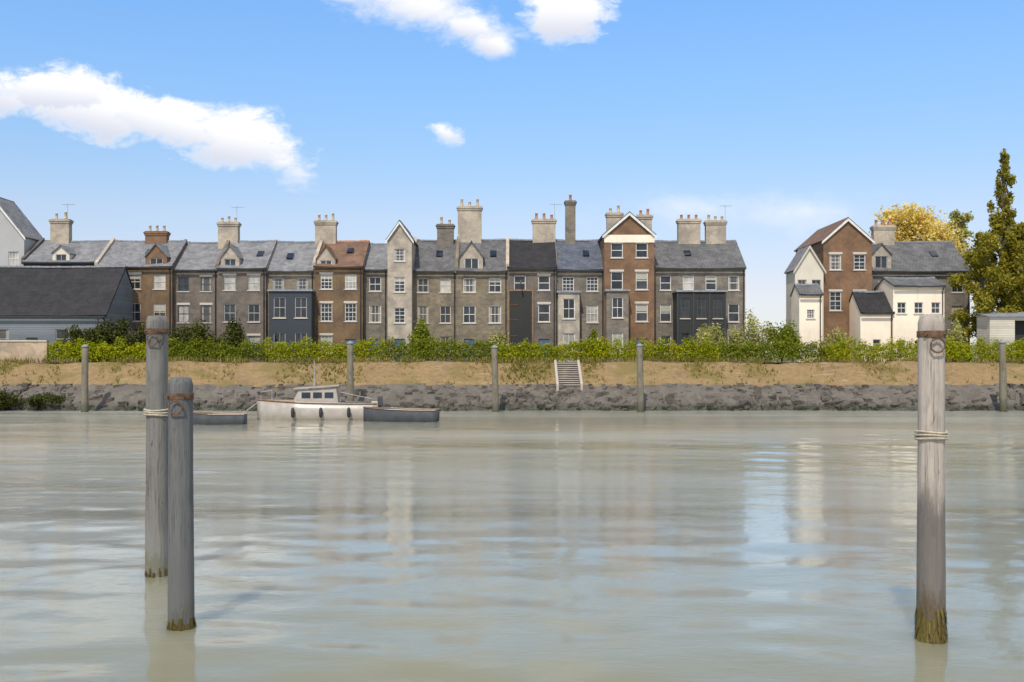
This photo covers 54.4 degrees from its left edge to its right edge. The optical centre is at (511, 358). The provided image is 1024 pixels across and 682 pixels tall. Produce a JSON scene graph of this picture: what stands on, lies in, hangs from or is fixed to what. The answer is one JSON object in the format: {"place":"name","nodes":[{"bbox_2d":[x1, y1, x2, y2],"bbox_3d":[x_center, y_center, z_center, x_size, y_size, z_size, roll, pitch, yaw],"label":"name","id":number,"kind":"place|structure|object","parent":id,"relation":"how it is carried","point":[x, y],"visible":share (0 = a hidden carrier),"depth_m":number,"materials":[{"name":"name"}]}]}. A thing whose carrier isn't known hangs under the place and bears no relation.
{"place":"outdoors","nodes":[
{"label":"outdoors","id":0,"kind":"place"},
{"bbox_2d":[0,410,1023,681],"bbox_3d":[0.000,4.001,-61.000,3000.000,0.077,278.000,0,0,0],"label":"river water","id":1,"kind":"structure","parent":0,"point":[618,546],"depth_m":20.82,"materials":[{"name":"grey liquid"}]},
{"bbox_2d":[81,344,88,411],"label":"bank post","id":2,"kind":"object","parent":1,"relation":"in","point":[84,385],"visible":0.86,"depth_m":75.03,"materials":[{"name":"grey wood"}]},
{"bbox_2d":[143,315,168,577],"bbox_3d":[-6.547,2.850,18.382,0.483,7.301,0.513,0,0,-23],"label":"mooring pile","id":3,"kind":"object","parent":1,"relation":"in","point":[156,330],"visible":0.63,"depth_m":18.22,"materials":[{"name":"wood"}]},
{"bbox_2d":[166,376,196,630],"bbox_3d":[-4.922,3.381,14.787,0.447,6.237,0.475,0,0,16],"label":"mooring pile","id":4,"kind":"object","parent":1,"relation":"in","point":[181,599],"visible":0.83,"depth_m":14.65,"materials":[{"name":"wood"}]},
{"bbox_2d":[193,412,246,424],"bbox_3d":[-17.962,3.770,60.999,3.226,1.021,1.409,0,0,-5],"label":"rowing boat","id":5,"kind":"object","parent":1,"relation":"on","point":[204,418],"visible":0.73,"depth_m":60.45,"materials":[{"name":"grey paint"}]},
{"bbox_2d":[243,361,382,419],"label":"motor launch","id":6,"kind":"object","parent":1,"relation":"on","point":[323,404],"visible":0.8,"depth_m":65.06,"materials":[{"name":"white paint"}]},
{"bbox_2d":[347,341,353,400],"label":"bank post","id":7,"kind":"object","parent":1,"relation":"in","point":[350,377],"visible":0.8,"depth_m":75.06,"materials":[{"name":"grey wood"}]},
{"bbox_2d":[363,406,439,421],"bbox_3d":[-7.190,3.705,64.001,4.872,1.250,1.836,0,0,6],"label":"rowing boat","id":8,"kind":"object","parent":1,"relation":"on","point":[388,414],"visible":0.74,"depth_m":63.19,"materials":[{"name":"grey paint"}]},
{"bbox_2d":[491,345,498,411],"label":"bank post","id":9,"kind":"object","parent":1,"relation":"in","point":[495,387],"visible":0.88,"depth_m":75.00,"materials":[{"name":"grey wood"}]},
{"bbox_2d":[636,343,643,411],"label":"bank post","id":10,"kind":"object","parent":1,"relation":"in","point":[640,395],"visible":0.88,"depth_m":75.00,"materials":[{"name":"grey wood"}]},
{"bbox_2d":[914,314,947,643],"bbox_3d":[5.980,2.930,14.191,0.460,7.141,0.474,0,0,-41],"label":"mooring pile","id":11,"kind":"object","parent":1,"relation":"in","point":[930,617],"visible":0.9,"depth_m":14.04,"materials":[{"name":"wood"}]},
{"bbox_2d":[998,340,1006,411],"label":"bank post","id":12,"kind":"object","parent":1,"relation":"in","point":[1002,381],"visible":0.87,"depth_m":74.98,"materials":[{"name":"grey wood"}]},
{"bbox_2d":[0,355,1023,386],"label":"sandy bank","id":13,"kind":"structure","parent":0,"point":[257,374],"depth_m":81.03,"materials":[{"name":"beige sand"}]},
{"bbox_2d":[554,360,582,390],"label":"stone steps","id":14,"kind":"structure","parent":13,"relation":"on","point":[574,377],"depth_m":80.78,"materials":[{"name":"concrete"}]},
{"bbox_2d":[0,383,1023,410],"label":"stone revetment","id":15,"kind":"object","parent":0,"point":[696,395],"visible":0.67,"depth_m":78.09,"materials":[{"name":"grey stone"}]},
{"bbox_2d":[0,388,22,409],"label":"shrub","id":16,"kind":"object","parent":15,"relation":"on","point":[6,398],"visible":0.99,"depth_m":76.70,"materials":[{"name":"green plant"}]},
{"bbox_2d":[20,390,66,408],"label":"shrub","id":17,"kind":"object","parent":15,"relation":"on","point":[38,400],"visible":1,"depth_m":76.67,"materials":[{"name":"green plant"}]},
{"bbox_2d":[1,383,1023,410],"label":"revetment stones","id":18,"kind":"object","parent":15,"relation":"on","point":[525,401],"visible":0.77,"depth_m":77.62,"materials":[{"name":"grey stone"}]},
{"bbox_2d":[0,0,1023,358],"label":"sky","id":19,"kind":"structure","parent":0,"point":[802,117],"materials":[{"name":"blue"}]},
{"label":"ground","id":20,"kind":"structure","parent":0,"visible":0},
{"bbox_2d":[0,197,42,265],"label":"tall house","id":21,"kind":"structure","parent":20,"relation":"on","point":[20,236],"depth_m":95.00,"materials":[{"name":"white paint"}]},
{"bbox_2d":[0,340,48,362],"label":"garden wall","id":22,"kind":"structure","parent":20,"relation":"on","point":[22,349],"depth_m":84.00,"materials":[{"name":"paint"}]},
{"bbox_2d":[21,203,109,265],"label":"terraced house","id":23,"kind":"structure","parent":20,"relation":"on","point":[60,247],"depth_m":96.00,"materials":[{"name":"tile"}]},
{"bbox_2d":[0,265,133,361],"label":"building","id":24,"kind":"structure","parent":20,"relation":"on","point":[50,303],"depth_m":88.53,"materials":[{"name":"tile"}]},
{"bbox_2d":[61,321,113,361],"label":"shrub","id":25,"kind":"object","parent":20,"relation":"on","point":[76,334],"visible":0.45,"depth_m":85.00,"materials":[{"name":"green plant"}]},
{"bbox_2d":[43,335,145,362],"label":"hedge","id":26,"kind":"object","parent":20,"relation":"on","point":[109,352],"visible":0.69,"depth_m":84.11,"materials":[{"name":"green plant"}]},
{"bbox_2d":[86,308,132,361],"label":"shrub","id":27,"kind":"object","parent":20,"relation":"on","point":[121,328],"visible":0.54,"depth_m":85.70,"materials":[{"name":"green plant"}]},
{"bbox_2d":[113,318,145,360],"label":"shrub","id":28,"kind":"object","parent":20,"relation":"on","point":[140,337],"visible":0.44,"depth_m":85.09,"materials":[{"name":"green plant"}]},
{"bbox_2d":[94,225,187,361],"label":"terraced house","id":29,"kind":"structure","parent":20,"relation":"on","point":[150,261],"depth_m":93.12,"materials":[{"name":"brown brick"}]},
{"bbox_2d":[152,274,166,289],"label":"window","id":30,"kind":"structure","parent":29,"relation":"in","point":[159,279],"depth_m":93.12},
{"bbox_2d":[168,317,220,361],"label":"shrub","id":31,"kind":"object","parent":20,"relation":"on","point":[197,330],"visible":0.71,"depth_m":85.34,"materials":[{"name":"green plant"}]},
{"bbox_2d":[173,239,221,361],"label":"terraced house","id":32,"kind":"structure","parent":20,"relation":"on","point":[195,284],"depth_m":93.60,"materials":[{"name":"brick"}]},
{"bbox_2d":[177,305,189,322],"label":"window","id":33,"kind":"structure","parent":32,"relation":"in","point":[183,310],"depth_m":93.71,"materials":[{"name":"paint"}]},
{"bbox_2d":[201,305,212,322],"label":"window","id":34,"kind":"structure","parent":32,"relation":"in","point":[206,310],"depth_m":93.71,"materials":[{"name":"glass"}]},
{"bbox_2d":[168,337,266,362],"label":"hedge","id":35,"kind":"object","parent":20,"relation":"on","point":[195,349],"visible":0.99,"depth_m":84.13,"materials":[{"name":"green plant"}]},
{"bbox_2d":[216,313,250,361],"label":"shrub","id":36,"kind":"object","parent":20,"relation":"on","point":[234,334],"visible":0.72,"depth_m":85.57,"materials":[{"name":"green plant"}]},
{"bbox_2d":[215,207,276,361],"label":"terraced house","id":37,"kind":"structure","parent":20,"relation":"on","point":[241,266],"depth_m":93.07,"materials":[{"name":"brick"}]},
{"bbox_2d":[223,304,235,322],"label":"window","id":38,"kind":"structure","parent":37,"relation":"in","point":[229,309],"depth_m":93.12,"materials":[{"name":"grey glass"}]},
{"bbox_2d":[247,304,260,322],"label":"window","id":39,"kind":"structure","parent":37,"relation":"in","point":[253,309],"depth_m":93.12,"materials":[{"name":"grey glass"}]},
{"bbox_2d":[247,276,260,290],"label":"window","id":40,"kind":"structure","parent":37,"relation":"in","point":[253,281],"depth_m":93.12,"materials":[{"name":"grey paint"}]},
{"bbox_2d":[265,239,316,361],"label":"terraced house","id":41,"kind":"structure","parent":20,"relation":"on","point":[289,271],"depth_m":92.02,"materials":[{"name":"grey stone"}]},
{"bbox_2d":[272,297,285,318],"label":"window","id":42,"kind":"structure","parent":41,"relation":"in","point":[279,302],"depth_m":91.72,"materials":[{"name":"grey glass"}]},
{"bbox_2d":[294,297,307,318],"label":"window","id":43,"kind":"structure","parent":41,"relation":"in","point":[300,302],"depth_m":91.72,"materials":[{"name":"grey glass"}]},
{"bbox_2d":[264,336,385,362],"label":"hedge","id":44,"kind":"object","parent":20,"relation":"on","point":[283,354],"visible":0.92,"depth_m":84.11,"materials":[{"name":"green plant"}]},
{"bbox_2d":[312,213,369,361],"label":"terraced house","id":45,"kind":"structure","parent":20,"relation":"on","point":[338,266],"depth_m":93.00,"materials":[{"name":"brown brick"}]},
{"bbox_2d":[319,303,332,321],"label":"window","id":46,"kind":"structure","parent":45,"relation":"in","point":[326,308],"depth_m":93.12,"materials":[{"name":"white paint"}]},
{"bbox_2d":[319,274,332,289],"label":"window","id":47,"kind":"structure","parent":45,"relation":"in","point":[326,279],"depth_m":93.10,"materials":[{"name":"white paint"}]},
{"bbox_2d":[344,303,356,321],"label":"window","id":48,"kind":"structure","parent":45,"relation":"in","point":[350,308],"depth_m":93.12,"materials":[{"name":"white paint"}]},
{"bbox_2d":[344,274,356,289],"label":"window","id":49,"kind":"structure","parent":45,"relation":"in","point":[350,279],"depth_m":93.12,"materials":[{"name":"white paint"}]},
{"bbox_2d":[363,243,387,361],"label":"terraced house","id":50,"kind":"structure","parent":20,"relation":"on","point":[375,270],"depth_m":93.80,"materials":[{"name":"grey stone"}]},
{"bbox_2d":[368,305,381,322],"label":"window","id":51,"kind":"structure","parent":50,"relation":"in","point":[374,310],"depth_m":93.92,"materials":[{"name":"white paint"}]},
{"bbox_2d":[368,277,381,291],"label":"window","id":52,"kind":"structure","parent":50,"relation":"in","point":[374,282],"depth_m":93.92,"materials":[{"name":"glass"}]},
{"bbox_2d":[385,220,417,361],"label":"narrow house","id":53,"kind":"structure","parent":20,"relation":"on","point":[402,243],"depth_m":92.00,"materials":[{"name":"grey stone"}]},
{"bbox_2d":[393,308,405,323],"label":"window","id":54,"kind":"structure","parent":53,"relation":"in","point":[399,313],"depth_m":92.13,"materials":[{"name":"white paint"}]},
{"bbox_2d":[393,277,405,292],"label":"window","id":55,"kind":"structure","parent":53,"relation":"in","point":[399,282],"depth_m":92.13,"materials":[{"name":"white glass"}]},
{"bbox_2d":[407,314,438,361],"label":"shrub","id":56,"kind":"object","parent":20,"relation":"on","point":[421,330],"visible":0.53,"depth_m":85.48,"materials":[{"name":"green plant"}]},
{"bbox_2d":[413,237,456,361],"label":"terraced house","id":57,"kind":"structure","parent":20,"relation":"on","point":[434,290],"depth_m":93.40,"materials":[{"name":"grey stone"}]},
{"bbox_2d":[439,306,451,323],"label":"window","id":58,"kind":"structure","parent":57,"relation":"in","point":[445,311],"depth_m":93.51,"materials":[{"name":"white wood"}]},
{"bbox_2d":[382,335,494,361],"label":"hedge","id":59,"kind":"object","parent":20,"relation":"on","point":[412,352],"visible":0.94,"depth_m":84.13,"materials":[{"name":"green plant"}]},
{"bbox_2d":[436,199,507,361],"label":"terraced house","id":60,"kind":"structure","parent":20,"relation":"on","point":[481,271],"depth_m":93.12,"materials":[{"name":"grey stone"}]},
{"bbox_2d":[462,306,475,323],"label":"window","id":61,"kind":"structure","parent":60,"relation":"in","point":[468,311],"depth_m":93.12,"materials":[{"name":"grey glass"}]},
{"bbox_2d":[462,278,475,292],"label":"window","id":62,"kind":"structure","parent":60,"relation":"in","point":[468,283],"depth_m":93.12,"materials":[{"name":"white glass"}]},
{"bbox_2d":[488,306,501,323],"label":"window","id":63,"kind":"structure","parent":60,"relation":"in","point":[494,311],"depth_m":93.12,"materials":[{"name":"white paint"}]},
{"bbox_2d":[488,278,501,292],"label":"window","id":64,"kind":"structure","parent":60,"relation":"in","point":[494,283],"depth_m":93.12,"materials":[{"name":"white glass"}]},
{"bbox_2d":[488,330,509,360],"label":"shrub","id":65,"kind":"object","parent":20,"relation":"on","point":[501,340],"visible":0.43,"depth_m":85.37,"materials":[{"name":"green plant"}]},
{"bbox_2d":[493,338,573,362],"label":"hedge","id":66,"kind":"object","parent":20,"relation":"on","point":[529,350],"visible":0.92,"depth_m":84.11,"materials":[{"name":"green plant"}]},
{"bbox_2d":[506,203,561,361],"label":"terraced house","id":67,"kind":"structure","parent":20,"relation":"on","point":[531,266],"depth_m":92.60,"materials":[{"name":"brick"}]},
{"bbox_2d":[508,290,532,361],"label":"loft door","id":68,"kind":"structure","parent":67,"relation":"in","point":[520,302],"depth_m":92.46,"materials":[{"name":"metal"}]},
{"bbox_2d":[537,304,550,322],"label":"window","id":69,"kind":"structure","parent":67,"relation":"in","point":[543,309],"depth_m":92.71,"materials":[{"name":"grey glass"}]},
{"bbox_2d":[537,276,550,290],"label":"window","id":70,"kind":"structure","parent":67,"relation":"in","point":[543,281],"depth_m":92.71,"materials":[{"name":"grey glass"}]},
{"bbox_2d":[555,195,602,361],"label":"terraced house","id":71,"kind":"structure","parent":20,"relation":"on","point":[579,292],"depth_m":93.00,"materials":[{"name":"grey stone"}]},
{"bbox_2d":[562,277,573,290],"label":"window","id":72,"kind":"structure","parent":71,"relation":"in","point":[567,282],"depth_m":93.12,"materials":[{"name":"white paint"}]},
{"bbox_2d":[562,299,575,319],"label":"window","id":73,"kind":"structure","parent":71,"relation":"in","point":[568,304],"depth_m":91.92,"materials":[{"name":"grey glass"}]},
{"bbox_2d":[586,305,598,322],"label":"window","id":74,"kind":"structure","parent":71,"relation":"in","point":[592,310],"depth_m":93.12,"materials":[{"name":"white paint"}]},
{"bbox_2d":[597,205,656,361],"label":"gabled house","id":75,"kind":"structure","parent":20,"relation":"on","point":[627,241],"depth_m":91.50,"materials":[{"name":"orange brick"}]},
{"bbox_2d":[611,272,622,288],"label":"window","id":76,"kind":"structure","parent":75,"relation":"in","point":[616,277],"depth_m":91.61,"materials":[{"name":"glass"}]},
{"bbox_2d":[610,243,623,258],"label":"window","id":77,"kind":"structure","parent":75,"relation":"in","point":[616,248],"depth_m":91.61,"materials":[{"name":"white paint"}]},
{"bbox_2d":[611,297,623,318],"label":"window","id":78,"kind":"structure","parent":75,"relation":"in","point":[617,302],"depth_m":90.32,"materials":[{"name":"grey glass"}]},
{"bbox_2d":[636,304,647,320],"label":"window","id":79,"kind":"structure","parent":75,"relation":"in","point":[641,309],"depth_m":91.61,"materials":[{"name":"white paint"}]},
{"bbox_2d":[635,272,648,290],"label":"window","id":80,"kind":"structure","parent":75,"relation":"in","point":[641,277],"depth_m":91.61,"materials":[{"name":"white paint"}]},
{"bbox_2d":[635,243,648,258],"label":"window","id":81,"kind":"structure","parent":75,"relation":"in","point":[641,248],"depth_m":91.61,"materials":[{"name":"white paint"}]},
{"bbox_2d":[568,334,721,362],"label":"hedge","id":82,"kind":"object","parent":20,"relation":"on","point":[661,350],"visible":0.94,"depth_m":84.14,"materials":[{"name":"green plant"}]},
{"bbox_2d":[654,205,746,361],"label":"terraced house","id":83,"kind":"structure","parent":20,"relation":"on","point":[698,282],"depth_m":93.00,"materials":[{"name":"grey stone"}]},
{"bbox_2d":[659,304,671,322],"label":"window","id":84,"kind":"structure","parent":83,"relation":"in","point":[665,309],"depth_m":93.12,"materials":[{"name":"white paint"}]},
{"bbox_2d":[680,298,690,318],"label":"window","id":85,"kind":"structure","parent":83,"relation":"in","point":[684,301],"depth_m":90.92,"materials":[{"name":"glass"}]},
{"bbox_2d":[696,298,706,318],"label":"window","id":86,"kind":"structure","parent":83,"relation":"in","point":[701,302],"depth_m":90.92,"materials":[{"name":"glass"}]},
{"bbox_2d":[712,298,722,318],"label":"window","id":87,"kind":"structure","parent":83,"relation":"in","point":[717,302],"depth_m":90.92,"materials":[{"name":"glass"}]},
{"bbox_2d":[727,304,739,322],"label":"window","id":88,"kind":"structure","parent":83,"relation":"in","point":[733,309],"depth_m":93.12,"materials":[{"name":"grey glass"}]},
{"bbox_2d":[694,321,730,360],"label":"shrub","id":89,"kind":"object","parent":20,"relation":"on","point":[714,336],"visible":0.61,"depth_m":85.68,"materials":[{"name":"green plant"}]},
{"bbox_2d":[728,308,774,360],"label":"shrub","id":90,"kind":"object","parent":20,"relation":"on","point":[734,336],"visible":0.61,"depth_m":85.61,"materials":[{"name":"green plant"}]},
{"bbox_2d":[717,334,827,362],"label":"hedge","id":91,"kind":"object","parent":20,"relation":"on","point":[740,351],"visible":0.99,"depth_m":84.13,"materials":[{"name":"green plant"}]},
{"bbox_2d":[760,319,801,361],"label":"shrub","id":92,"kind":"object","parent":20,"relation":"on","point":[782,333],"visible":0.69,"depth_m":85.38,"materials":[{"name":"green plant"}]},
{"bbox_2d":[784,244,825,361],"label":"end house","id":93,"kind":"structure","parent":20,"relation":"on","point":[805,266],"depth_m":92.00,"materials":[{"name":"white paint"}]},
{"bbox_2d":[790,283,823,361],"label":"outbuilding","id":94,"kind":"structure","parent":20,"relation":"on","point":[806,307],"depth_m":90.20,"materials":[{"name":"white paint"}]},
{"bbox_2d":[818,326,848,361],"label":"shrub","id":95,"kind":"object","parent":20,"relation":"on","point":[835,337],"visible":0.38,"depth_m":86.10,"materials":[{"name":"green plant"}]},
{"bbox_2d":[794,217,874,361],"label":"gabled house","id":96,"kind":"structure","parent":20,"relation":"on","point":[842,248],"depth_m":92.50,"materials":[{"name":"orange brick"}]},
{"bbox_2d":[829,292,842,310],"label":"window","id":97,"kind":"structure","parent":96,"relation":"in","point":[835,297],"depth_m":92.62,"materials":[{"name":"white paint"}]},
{"bbox_2d":[829,254,842,270],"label":"window","id":98,"kind":"structure","parent":96,"relation":"in","point":[835,259],"depth_m":92.62,"materials":[{"name":"white paint"}]},
{"bbox_2d":[853,254,866,270],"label":"window","id":99,"kind":"structure","parent":96,"relation":"in","point":[859,259],"depth_m":92.62,"materials":[{"name":"white paint"}]},
{"bbox_2d":[849,290,894,361],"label":"outbuilding","id":100,"kind":"structure","parent":20,"relation":"on","point":[871,313],"depth_m":89.67,"materials":[{"name":"paint"}]},
{"bbox_2d":[823,335,960,361],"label":"hedge","id":101,"kind":"object","parent":20,"relation":"on","point":[846,350],"visible":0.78,"depth_m":84.10,"materials":[{"name":"green plant"}]},
{"bbox_2d":[874,277,945,360],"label":"cottage","id":102,"kind":"structure","parent":20,"relation":"on","point":[911,300],"depth_m":89.40,"materials":[{"name":"white paint"}]},
{"bbox_2d":[869,218,969,361],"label":"terraced house","id":103,"kind":"structure","parent":20,"relation":"on","point":[892,257],"depth_m":94.44,"materials":[{"name":"grey stone"}]},
{"bbox_2d":[869,201,972,255],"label":"autumn tree","id":104,"kind":"object","parent":20,"relation":"on","point":[908,221],"visible":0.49,"depth_m":103.62,"materials":[{"name":"yellow plant"}]},
{"bbox_2d":[945,313,968,361],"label":"shrub","id":105,"kind":"object","parent":20,"relation":"on","point":[956,334],"visible":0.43,"depth_m":85.89,"materials":[{"name":"green plant"}]},
{"bbox_2d":[944,209,973,274],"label":"broadleaf tree","id":106,"kind":"object","parent":20,"relation":"on","point":[957,217],"visible":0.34,"depth_m":104.66,"materials":[{"name":"green plant"}]},
{"bbox_2d":[945,230,1019,338],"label":"broadleaf tree","id":107,"kind":"object","parent":20,"relation":"on","point":[978,258],"visible":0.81,"depth_m":88.28,"materials":[{"name":"green plant"}]},
{"bbox_2d":[955,336,1023,362],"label":"hedge","id":108,"kind":"object","parent":20,"relation":"on","point":[968,350],"visible":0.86,"depth_m":84.14,"materials":[{"name":"green plant"}]},
{"bbox_2d":[973,312,1023,361],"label":"shed","id":109,"kind":"object","parent":20,"relation":"on","point":[1008,326],"visible":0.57,"depth_m":85.40,"materials":[{"name":"white wood"}]},
{"bbox_2d":[984,148,1023,311],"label":"poplar tree","id":110,"kind":"object","parent":20,"relation":"on","point":[998,223],"visible":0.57,"depth_m":90.33,"materials":[{"name":"green plant"}]},
{"bbox_2d":[1000,221,1023,311],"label":"broadleaf tree","id":111,"kind":"object","parent":20,"relation":"on","point":[1018,244],"visible":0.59,"depth_m":89.52,"materials":[{"name":"green plant"}]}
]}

